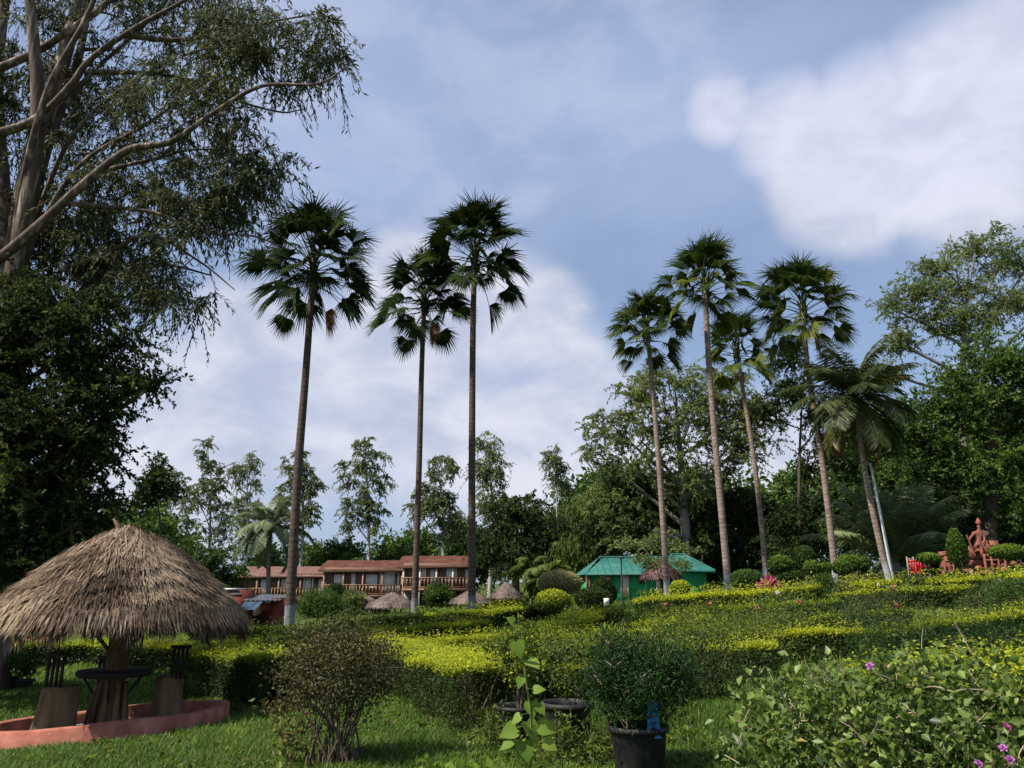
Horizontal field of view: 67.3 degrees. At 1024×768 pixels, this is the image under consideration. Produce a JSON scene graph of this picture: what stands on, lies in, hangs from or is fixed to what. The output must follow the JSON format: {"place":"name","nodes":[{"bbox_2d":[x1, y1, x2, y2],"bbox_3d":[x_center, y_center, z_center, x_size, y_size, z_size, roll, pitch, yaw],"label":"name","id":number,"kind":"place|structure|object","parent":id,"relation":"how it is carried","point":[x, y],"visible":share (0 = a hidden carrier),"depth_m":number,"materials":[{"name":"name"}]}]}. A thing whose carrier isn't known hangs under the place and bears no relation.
{"place":"outdoors","nodes":[
{"label":"outdoors","id":0,"kind":"place"},
{"bbox_2d":[0,566,1023,767],"bbox_3d":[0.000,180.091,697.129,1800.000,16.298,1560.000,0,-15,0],"label":"ground","id":1,"kind":"structure","parent":0,"point":[232,712],"depth_m":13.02,"materials":[{"name":"green plant"}]},
{"bbox_2d":[0,252,194,595],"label":"broadleaf tree","id":2,"kind":"object","parent":1,"relation":"on","point":[75,444],"visible":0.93,"depth_m":15.01,"materials":[{"name":"green plant"}]},
{"bbox_2d":[0,700,229,748],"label":"kerb ring","id":3,"kind":"object","parent":1,"relation":"on","point":[17,733],"visible":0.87,"depth_m":10.21,"materials":[{"name":"pink concrete"}]},
{"bbox_2d":[30,653,81,729],"bbox_3d":[-6.438,4.397,10.813,0.654,1.190,0.634,0,-15,0],"label":"chair","id":4,"kind":"object","parent":3,"relation":"on","point":[58,704],"visible":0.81,"depth_m":10.67,"materials":[{"name":"brown wood"}]},
{"bbox_2d":[0,518,254,723],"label":"thatched shelter","id":5,"kind":"object","parent":3,"relation":"on","point":[122,587],"visible":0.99,"depth_m":10.77,"materials":[{"name":"plant"}]},
{"bbox_2d":[148,645,191,716],"bbox_3d":[-5.226,4.592,11.716,0.535,1.179,0.486,6,-16,-20],"label":"chair","id":6,"kind":"object","parent":3,"relation":"on","point":[167,695],"visible":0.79,"depth_m":11.59,"materials":[{"name":"brown wood"}]},
{"bbox_2d":[12,631,222,672],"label":"clipped hedge","id":7,"kind":"object","parent":1,"relation":"on","point":[150,652],"visible":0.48,"depth_m":18.77,"materials":[{"name":"green plant"}]},
{"bbox_2d":[90,497,200,548],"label":"broadleaf tree","id":8,"kind":"object","parent":1,"relation":"on","point":[145,523],"visible":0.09,"depth_m":76.58,"materials":[{"name":"green plant"}]},
{"bbox_2d":[127,450,188,639],"bbox_3d":[-11.015,5.143,23.486,1.742,6.331,1.551,0,-15,0],"label":"broadleaf tree","id":9,"kind":"object","parent":1,"relation":"on","point":[154,482],"visible":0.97,"depth_m":23.80,"materials":[{"name":"green plant"}]},
{"bbox_2d":[0,0,368,690],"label":"eucalyptus tree","id":10,"kind":"object","parent":1,"relation":"on","point":[30,230],"visible":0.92,"depth_m":17.72,"materials":[{"name":"green plant"}]},
{"bbox_2d":[175,435,238,554],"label":"eucalyptus tree","id":11,"kind":"object","parent":1,"relation":"on","point":[207,466],"visible":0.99,"depth_m":99.13,"materials":[{"name":"green plant"}]},
{"bbox_2d":[179,530,253,589],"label":"mango tree","id":12,"kind":"object","parent":1,"relation":"on","point":[213,560],"visible":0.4,"depth_m":67.98,"materials":[{"name":"green plant"}]},
{"bbox_2d":[223,450,264,565],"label":"eucalyptus tree","id":13,"kind":"object","parent":1,"relation":"on","point":[249,466],"visible":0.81,"depth_m":97.52,"materials":[{"name":"green plant"}]},
{"bbox_2d":[174,634,335,707],"bbox_3d":[-4.769,5.179,14.106,1.596,1.296,4.155,14,-20,-42],"label":"clipped hedge","id":14,"kind":"object","parent":1,"relation":"on","point":[232,657],"visible":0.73,"depth_m":13.68,"materials":[{"name":"green plant"}]},
{"bbox_2d":[225,588,285,626],"bbox_3d":[-12.024,10.693,36.323,2.908,2.026,2.700,0,-15,0],"label":"brick kiosk","id":15,"kind":"object","parent":1,"relation":"on","point":[262,612],"visible":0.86,"depth_m":35.71,"materials":[{"name":"red brick"}]},
{"bbox_2d":[193,614,337,640],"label":"clipped hedge","id":16,"kind":"object","parent":1,"relation":"on","point":[266,627],"visible":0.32,"depth_m":23.41,"materials":[{"name":"green plant"}]},
{"bbox_2d":[231,492,315,602],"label":"coconut palm","id":17,"kind":"object","parent":1,"relation":"on","point":[269,523],"visible":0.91,"depth_m":64.41,"materials":[{"name":"green plant"}]},
{"bbox_2d":[249,686,331,764],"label":"weed plant","id":18,"kind":"object","parent":1,"relation":"on","point":[286,733],"visible":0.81,"depth_m":7.45,"materials":[{"name":"green plant"}]},
{"bbox_2d":[271,450,329,566],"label":"eucalyptus tree","id":19,"kind":"object","parent":1,"relation":"on","point":[310,489],"visible":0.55,"depth_m":95.38,"materials":[{"name":"green plant"}]},
{"bbox_2d":[230,189,383,626],"bbox_3d":[-8.457,0.801,31.022,6.456,18.579,6.062,0,-15,0],"label":"fan palm","id":20,"kind":"object","parent":1,"relation":"on","point":[316,219],"visible":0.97,"depth_m":31.54,"materials":[{"name":"green plant"}]},
{"bbox_2d":[295,582,348,618],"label":"garden shrub","id":21,"kind":"object","parent":1,"relation":"on","point":[318,602],"visible":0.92,"depth_m":47.88,"materials":[{"name":"green plant"}]},
{"bbox_2d":[284,534,373,566],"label":"broadleaf tree","id":22,"kind":"object","parent":1,"relation":"on","point":[341,551],"visible":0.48,"depth_m":96.70,"materials":[{"name":"green plant"}]},
{"bbox_2d":[258,608,419,767],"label":"twiggy bush","id":23,"kind":"object","parent":1,"relation":"on","point":[346,655],"visible":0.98,"depth_m":7.39,"materials":[{"name":"green plant"}]},
{"bbox_2d":[202,611,491,673],"bbox_3d":[-3.778,6.316,18.961,7.346,1.298,1.066,9,-17,-31],"label":"clipped hedge","id":24,"kind":"object","parent":1,"relation":"on","point":[465,624],"visible":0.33,"depth_m":19.80,"materials":[{"name":"green plant"}]},
{"bbox_2d":[237,556,476,610],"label":"lodge building","id":25,"kind":"structure","parent":1,"relation":"on","point":[375,579],"depth_m":74.92,"materials":[{"name":"brown concrete"}]},
{"bbox_2d":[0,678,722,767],"bbox_3d":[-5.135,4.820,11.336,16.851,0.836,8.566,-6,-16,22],"label":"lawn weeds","id":26,"kind":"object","parent":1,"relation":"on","point":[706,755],"visible":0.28,"depth_m":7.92,"materials":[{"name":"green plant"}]},
{"bbox_2d":[332,436,397,559],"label":"eucalyptus tree","id":27,"kind":"object","parent":1,"relation":"on","point":[364,492],"visible":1,"depth_m":91.47,"materials":[{"name":"green plant"}]},
{"bbox_2d":[321,605,424,638],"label":"clipped hedge","id":28,"kind":"object","parent":1,"relation":"on","point":[388,619],"visible":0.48,"depth_m":22.65,"materials":[{"name":"green plant"}]},
{"bbox_2d":[352,535,419,560],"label":"broadleaf tree","id":29,"kind":"object","parent":1,"relation":"on","point":[397,549],"visible":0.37,"depth_m":93.15,"materials":[{"name":"green plant"}]},
{"bbox_2d":[365,590,410,614],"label":"thatched hut","id":30,"kind":"object","parent":1,"relation":"on","point":[392,599],"visible":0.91,"depth_m":52.79,"materials":[{"name":"beige wicker"}]},
{"bbox_2d":[363,524,440,555],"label":"broadleaf tree","id":31,"kind":"object","parent":1,"relation":"on","point":[425,545],"visible":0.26,"depth_m":108.08,"materials":[{"name":"green plant"}]},
{"bbox_2d":[365,242,478,622],"bbox_3d":[-4.367,1.846,35.572,5.314,18.466,5.481,-14,-20,43],"label":"fan palm","id":32,"kind":"object","parent":1,"relation":"on","point":[400,276],"visible":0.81,"depth_m":36.48,"materials":[{"name":"green plant"}]},
{"bbox_2d":[400,454,467,555],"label":"eucalyptus tree","id":33,"kind":"object","parent":1,"relation":"on","point":[430,503],"visible":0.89,"depth_m":87.07,"materials":[{"name":"green plant"}]},
{"bbox_2d":[422,578,454,607],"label":"garden shrub","id":34,"kind":"object","parent":1,"relation":"on","point":[437,595],"visible":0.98,"depth_m":68.09,"materials":[{"name":"green plant"}]},
{"bbox_2d":[336,629,547,733],"bbox_3d":[-1.490,4.584,12.480,1.553,1.080,8.115,6,-16,-21],"label":"clipped hedge","id":35,"kind":"object","parent":1,"relation":"on","point":[445,662],"visible":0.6,"depth_m":10.01,"materials":[{"name":"green plant"}]},
{"bbox_2d":[411,600,484,631],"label":"clipped hedge","id":36,"kind":"object","parent":1,"relation":"on","point":[460,612],"visible":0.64,"depth_m":26.41,"materials":[{"name":"green plant"}]},
{"bbox_2d":[407,189,535,610],"bbox_3d":[-1.813,0.387,34.989,6.171,20.771,5.727,9,-17,-31],"label":"fan palm","id":37,"kind":"object","parent":1,"relation":"on","point":[478,215],"visible":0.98,"depth_m":36.04,"materials":[{"name":"green plant"}]},
{"bbox_2d":[427,513,519,592],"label":"broadleaf tree","id":38,"kind":"object","parent":1,"relation":"on","point":[453,550],"visible":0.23,"depth_m":90.42,"materials":[{"name":"green plant"}]},
{"bbox_2d":[457,431,516,597],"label":"eucalyptus tree","id":39,"kind":"object","parent":1,"relation":"on","point":[483,472],"visible":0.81,"depth_m":83.94,"materials":[{"name":"green plant"}]},
{"bbox_2d":[453,692,527,752],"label":"weed plant","id":40,"kind":"object","parent":1,"relation":"on","point":[498,722],"visible":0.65,"depth_m":7.75,"materials":[{"name":"green plant"}]},
{"bbox_2d":[359,604,628,674],"bbox_3d":[0.283,5.826,17.713,8.343,1.344,2.006,13,-20,-41],"label":"clipped hedge","id":41,"kind":"object","parent":1,"relation":"on","point":[581,619],"visible":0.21,"depth_m":16.80,"materials":[{"name":"green plant"}]},
{"bbox_2d":[460,488,571,595],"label":"broadleaf tree","id":42,"kind":"object","parent":1,"relation":"on","point":[534,537],"visible":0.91,"depth_m":71.80,"materials":[{"name":"green plant"}]},
{"bbox_2d":[495,702,538,742],"bbox_3d":[0.064,3.644,8.270,0.512,0.359,0.509,0,-15,0],"label":"plant pot","id":43,"kind":"object","parent":1,"relation":"on","point":[512,709],"visible":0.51,"depth_m":8.10,"materials":[{"name":"black plastic"}]},
{"bbox_2d":[474,613,557,707],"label":"potted shrub","id":44,"kind":"object","parent":43,"relation":"in","point":[505,643],"visible":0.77,"depth_m":8.36,"materials":[{"name":"green plant"}]},
{"bbox_2d":[472,597,567,629],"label":"clipped hedge","id":45,"kind":"object","parent":1,"relation":"on","point":[497,615],"visible":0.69,"depth_m":28.39,"materials":[{"name":"green plant"}]},
{"bbox_2d":[499,612,557,767],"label":"heart leaf seedling","id":46,"kind":"object","parent":1,"relation":"on","point":[524,750],"visible":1,"depth_m":4.63,"materials":[{"name":"green plant"}]},
{"bbox_2d":[469,652,597,710],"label":"clipped hedge","id":47,"kind":"object","parent":1,"relation":"on","point":[488,673],"visible":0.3,"depth_m":10.33,"materials":[{"name":"green plant"}]},
{"bbox_2d":[523,560,571,599],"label":"palm","id":48,"kind":"object","parent":1,"relation":"on","point":[540,570],"visible":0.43,"depth_m":50.51,"materials":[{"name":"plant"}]},
{"bbox_2d":[512,706,591,763],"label":"weed plant","id":49,"kind":"object","parent":1,"relation":"on","point":[563,730],"visible":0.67,"depth_m":7.21,"materials":[{"name":"green plant"}]},
{"bbox_2d":[533,588,572,617],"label":"topiary shrub","id":50,"kind":"object","parent":1,"relation":"on","point":[549,600],"visible":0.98,"depth_m":28.49,"materials":[{"name":"green plant"}]},
{"bbox_2d":[538,443,580,547],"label":"eucalyptus tree","id":51,"kind":"object","parent":1,"relation":"on","point":[555,479],"visible":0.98,"depth_m":79.93,"materials":[{"name":"green plant"}]},
{"bbox_2d":[536,569,582,594],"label":"topiary shrub","id":52,"kind":"object","parent":1,"relation":"on","point":[563,580],"visible":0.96,"depth_m":34.23,"materials":[{"name":"green plant"}]},
{"bbox_2d":[541,698,592,752],"bbox_3d":[0.557,3.432,7.713,0.538,0.458,0.535,0,-15,0],"label":"plant pot","id":53,"kind":"object","parent":1,"relation":"on","point":[577,711],"visible":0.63,"depth_m":7.55,"materials":[{"name":"black plastic"}]},
{"bbox_2d":[533,622,597,708],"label":"potted shrub","id":54,"kind":"object","parent":53,"relation":"in","point":[565,658],"visible":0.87,"depth_m":7.82,"materials":[{"name":"green plant"}]},
{"bbox_2d":[544,497,628,594],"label":"bamboo clump","id":55,"kind":"object","parent":1,"relation":"on","point":[577,556],"visible":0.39,"depth_m":63.71,"materials":[{"name":"green plant"}]},
{"bbox_2d":[574,586,612,610],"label":"topiary shrub","id":56,"kind":"object","parent":1,"relation":"on","point":[590,596],"visible":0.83,"depth_m":29.44,"materials":[{"name":"green plant"}]},
{"bbox_2d":[565,710,629,765],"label":"weed plant","id":57,"kind":"object","parent":1,"relation":"on","point":[607,751],"visible":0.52,"depth_m":6.99,"materials":[{"name":"green plant"}]},
{"bbox_2d":[544,456,658,555],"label":"broadleaf tree","id":58,"kind":"object","parent":1,"relation":"on","point":[581,485],"visible":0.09,"depth_m":101.31,"materials":[{"name":"green plant"}]},
{"bbox_2d":[520,632,686,698],"bbox_3d":[1.313,4.072,11.022,2.451,0.993,1.163,2,-15,-8],"label":"clipped hedge","id":59,"kind":"object","parent":1,"relation":"on","point":[568,645],"visible":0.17,"depth_m":10.71,"materials":[{"name":"green plant"}]},
{"bbox_2d":[607,720,669,767],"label":"plant pot","id":60,"kind":"object","parent":1,"relation":"on","point":[639,748],"visible":0.82,"depth_m":6.42,"materials":[{"name":"black plastic"}]},
{"bbox_2d":[571,615,709,738],"bbox_3d":[1.130,2.725,6.705,1.206,1.365,1.082,-5,-16,17],"label":"fern bush","id":61,"kind":"object","parent":60,"relation":"in","point":[622,683],"visible":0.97,"depth_m":6.59,"materials":[{"name":"green plant"}]},
{"bbox_2d":[577,553,715,601],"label":"green cottage","id":62,"kind":"structure","parent":1,"relation":"on","point":[603,566],"depth_m":48.39,"materials":[{"name":"paint"}]},
{"bbox_2d":[603,285,693,594],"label":"fan palm","id":63,"kind":"object","parent":1,"relation":"on","point":[645,304],"visible":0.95,"depth_m":42.39,"materials":[{"name":"green plant"}]},
{"bbox_2d":[566,467,734,583],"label":"broadleaf tree","id":64,"kind":"object","parent":1,"relation":"on","point":[701,537],"visible":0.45,"depth_m":62.02,"materials":[{"name":"green plant"}]},
{"bbox_2d":[605,527,703,555],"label":"tree","id":65,"kind":"object","parent":1,"relation":"on","point":[654,541],"visible":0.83,"depth_m":54.54,"materials":[{"name":"green plant"}]},
{"bbox_2d":[570,358,801,557],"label":"albizia tree","id":66,"kind":"object","parent":1,"relation":"on","point":[639,394],"visible":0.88,"depth_m":62.09,"materials":[{"name":"green plant"}]},
{"bbox_2d":[649,228,763,590],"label":"fan palm","id":67,"kind":"object","parent":1,"relation":"on","point":[712,254],"visible":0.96,"depth_m":42.10,"materials":[{"name":"green plant"}]},
{"bbox_2d":[659,632,780,681],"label":"clipped hedge","id":68,"kind":"object","parent":1,"relation":"on","point":[768,646],"visible":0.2,"depth_m":11.60,"materials":[{"name":"green plant"}]},
{"bbox_2d":[667,616,778,704],"bbox_3d":[2.543,3.613,9.983,1.685,1.126,1.641,-10,-18,33],"label":"garden shrub","id":69,"kind":"object","parent":1,"relation":"on","point":[718,674],"visible":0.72,"depth_m":9.74,"materials":[{"name":"green plant"}]},
{"bbox_2d":[666,460,787,587],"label":"broadleaf tree","id":70,"kind":"object","parent":1,"relation":"on","point":[746,520],"visible":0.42,"depth_m":63.65,"materials":[{"name":"green plant"}]},
{"bbox_2d":[666,592,789,642],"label":"garden shrub","id":71,"kind":"object","parent":1,"relation":"on","point":[731,621],"visible":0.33,"depth_m":13.87,"materials":[{"name":"green plant"}]},
{"bbox_2d":[633,571,823,614],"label":"clipped hedge","id":72,"kind":"object","parent":1,"relation":"on","point":[695,598],"visible":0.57,"depth_m":25.37,"materials":[{"name":"green plant"}]},
{"bbox_2d":[701,307,782,578],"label":"fan palm","id":73,"kind":"object","parent":1,"relation":"on","point":[721,381],"visible":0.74,"depth_m":47.49,"materials":[{"name":"green plant"}]},
{"bbox_2d":[729,568,764,597],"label":"topiary shrub","id":74,"kind":"object","parent":1,"relation":"on","point":[748,576],"visible":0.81,"depth_m":34.48,"materials":[{"name":"green plant"}]},
{"bbox_2d":[687,616,808,665],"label":"garden shrub","id":75,"kind":"object","parent":1,"relation":"on","point":[781,645],"visible":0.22,"depth_m":12.84,"materials":[{"name":"green plant"}]},
{"bbox_2d":[689,588,843,623],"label":"clipped hedge","id":76,"kind":"object","parent":1,"relation":"on","point":[793,603],"visible":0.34,"depth_m":19.40,"materials":[{"name":"green plant"}]},
{"bbox_2d":[722,594,829,657],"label":"garden shrub","id":77,"kind":"object","parent":1,"relation":"on","point":[789,620],"visible":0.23,"depth_m":14.28,"materials":[{"name":"green plant"}]},
{"bbox_2d":[699,617,866,661],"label":"clipped hedge","id":78,"kind":"object","parent":1,"relation":"on","point":[804,636],"visible":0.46,"depth_m":12.85,"materials":[{"name":"green plant"}]},
{"bbox_2d":[731,459,853,567],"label":"broadleaf tree","id":79,"kind":"object","parent":1,"relation":"on","point":[782,484],"visible":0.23,"depth_m":84.49,"materials":[{"name":"green plant"}]},
{"bbox_2d":[744,336,861,580],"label":"broadleaf tree","id":80,"kind":"object","parent":1,"relation":"on","point":[812,509],"visible":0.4,"depth_m":60.05,"materials":[{"name":"green plant"}]},
{"bbox_2d":[746,249,863,582],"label":"fan palm","id":81,"kind":"object","parent":1,"relation":"on","point":[803,273],"visible":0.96,"depth_m":41.82,"materials":[{"name":"green plant"}]},
{"bbox_2d":[727,560,958,646],"bbox_3d":[6.322,4.231,14.689,3.868,1.708,3.277,-8,-17,28],"label":"garden shrub","id":82,"kind":"object","parent":1,"relation":"on","point":[843,611],"visible":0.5,"depth_m":14.57,"materials":[{"name":"green plant"}]},
{"bbox_2d":[776,335,919,580],"bbox_3d":[17.393,3.822,38.320,6.894,12.497,6.022,9,-17,-29],"label":"coconut palm","id":83,"kind":"object","parent":1,"relation":"on","point":[859,384],"visible":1,"depth_m":38.43,"materials":[{"name":"green plant"}]},
{"bbox_2d":[793,600,915,635],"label":"clipped hedge","id":84,"kind":"object","parent":1,"relation":"on","point":[829,618],"visible":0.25,"depth_m":15.76,"materials":[{"name":"green plant"}]},
{"bbox_2d":[687,622,1023,767],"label":"bougainvillea hedge","id":85,"kind":"object","parent":1,"relation":"on","point":[895,744],"visible":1,"depth_m":4.09,"materials":[{"name":"green plant"}]},
{"bbox_2d":[808,401,944,577],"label":"broadleaf tree","id":86,"kind":"object","parent":1,"relation":"on","point":[857,477],"visible":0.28,"depth_m":55.58,"materials":[{"name":"green plant"}]},
{"bbox_2d":[798,482,972,578],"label":"feather palm","id":87,"kind":"object","parent":1,"relation":"on","point":[909,531],"visible":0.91,"depth_m":41.43,"materials":[{"name":"green plant"}]},
{"bbox_2d":[833,568,954,594],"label":"clipped hedge","id":88,"kind":"object","parent":1,"relation":"on","point":[933,579],"visible":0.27,"depth_m":25.88,"materials":[{"name":"green plant"}]},
{"bbox_2d":[833,606,973,662],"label":"garden shrub","id":89,"kind":"object","parent":1,"relation":"on","point":[884,643],"visible":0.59,"depth_m":11.70,"materials":[{"name":"green plant"}]},
{"bbox_2d":[833,570,977,609],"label":"clipped hedge","id":90,"kind":"object","parent":1,"relation":"on","point":[937,591],"visible":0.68,"depth_m":19.62,"materials":[{"name":"green plant"}]},
{"bbox_2d":[843,631,1023,767],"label":"clipped hedge","id":91,"kind":"object","parent":1,"relation":"on","point":[1009,652],"visible":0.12,"depth_m":5.51,"materials":[{"name":"green plant"}]},
{"bbox_2d":[857,219,1023,521],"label":"albizia tree","id":92,"kind":"object","parent":1,"relation":"on","point":[929,290],"visible":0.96,"depth_m":61.21,"materials":[{"name":"green plant"}]},
{"bbox_2d":[864,599,1023,656],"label":"clipped hedge","id":93,"kind":"object","parent":1,"relation":"on","point":[1017,612],"visible":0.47,"depth_m":12.19,"materials":[{"name":"green plant"}]},
{"bbox_2d":[867,494,1023,573],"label":"broadleaf tree","id":94,"kind":"object","parent":1,"relation":"on","point":[1019,539],"visible":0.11,"depth_m":47.91,"materials":[{"name":"green plant"}]},
{"bbox_2d":[870,323,1023,545],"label":"broadleaf tree","id":95,"kind":"object","parent":1,"relation":"on","point":[966,470],"visible":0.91,"depth_m":46.01,"materials":[{"name":"green plant"}]},
{"bbox_2d":[945,528,969,571],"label":"topiary shrub","id":96,"kind":"object","parent":1,"relation":"on","point":[956,549],"visible":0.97,"depth_m":30.17,"materials":[{"name":"green plant"}]},
{"bbox_2d":[910,603,1023,653],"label":"garden shrub","id":97,"kind":"object","parent":1,"relation":"on","point":[966,632],"visible":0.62,"depth_m":11.53,"materials":[{"name":"green plant"}]},
{"bbox_2d":[938,518,1017,576],"bbox_3d":[20.696,7.505,34.747,3.404,2.847,1.679,0,-15,0],"label":"statue","id":98,"kind":"object","parent":1,"relation":"on","point":[980,558],"visible":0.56,"depth_m":34.16,"materials":[{"name":"stone"}]},
{"bbox_2d":[943,563,1023,595],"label":"clipped hedge","id":99,"kind":"object","parent":1,"relation":"on","point":[975,579],"visible":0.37,"depth_m":23.07,"materials":[{"name":"green plant"}]},
{"bbox_2d":[973,570,1023,621],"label":"garden shrub","id":100,"kind":"object","parent":1,"relation":"on","point":[1004,587],"visible":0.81,"depth_m":14.17,"materials":[{"name":"green plant"}]},
{"bbox_2d":[988,543,1023,569],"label":"topiary shrub","id":101,"kind":"object","parent":1,"relation":"on","point":[1010,552],"visible":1,"depth_m":28.06,"materials":[{"name":"green plant"}]},
{"bbox_2d":[4,0,1023,583],"label":"sky","id":102,"kind":"structure","parent":0,"point":[864,135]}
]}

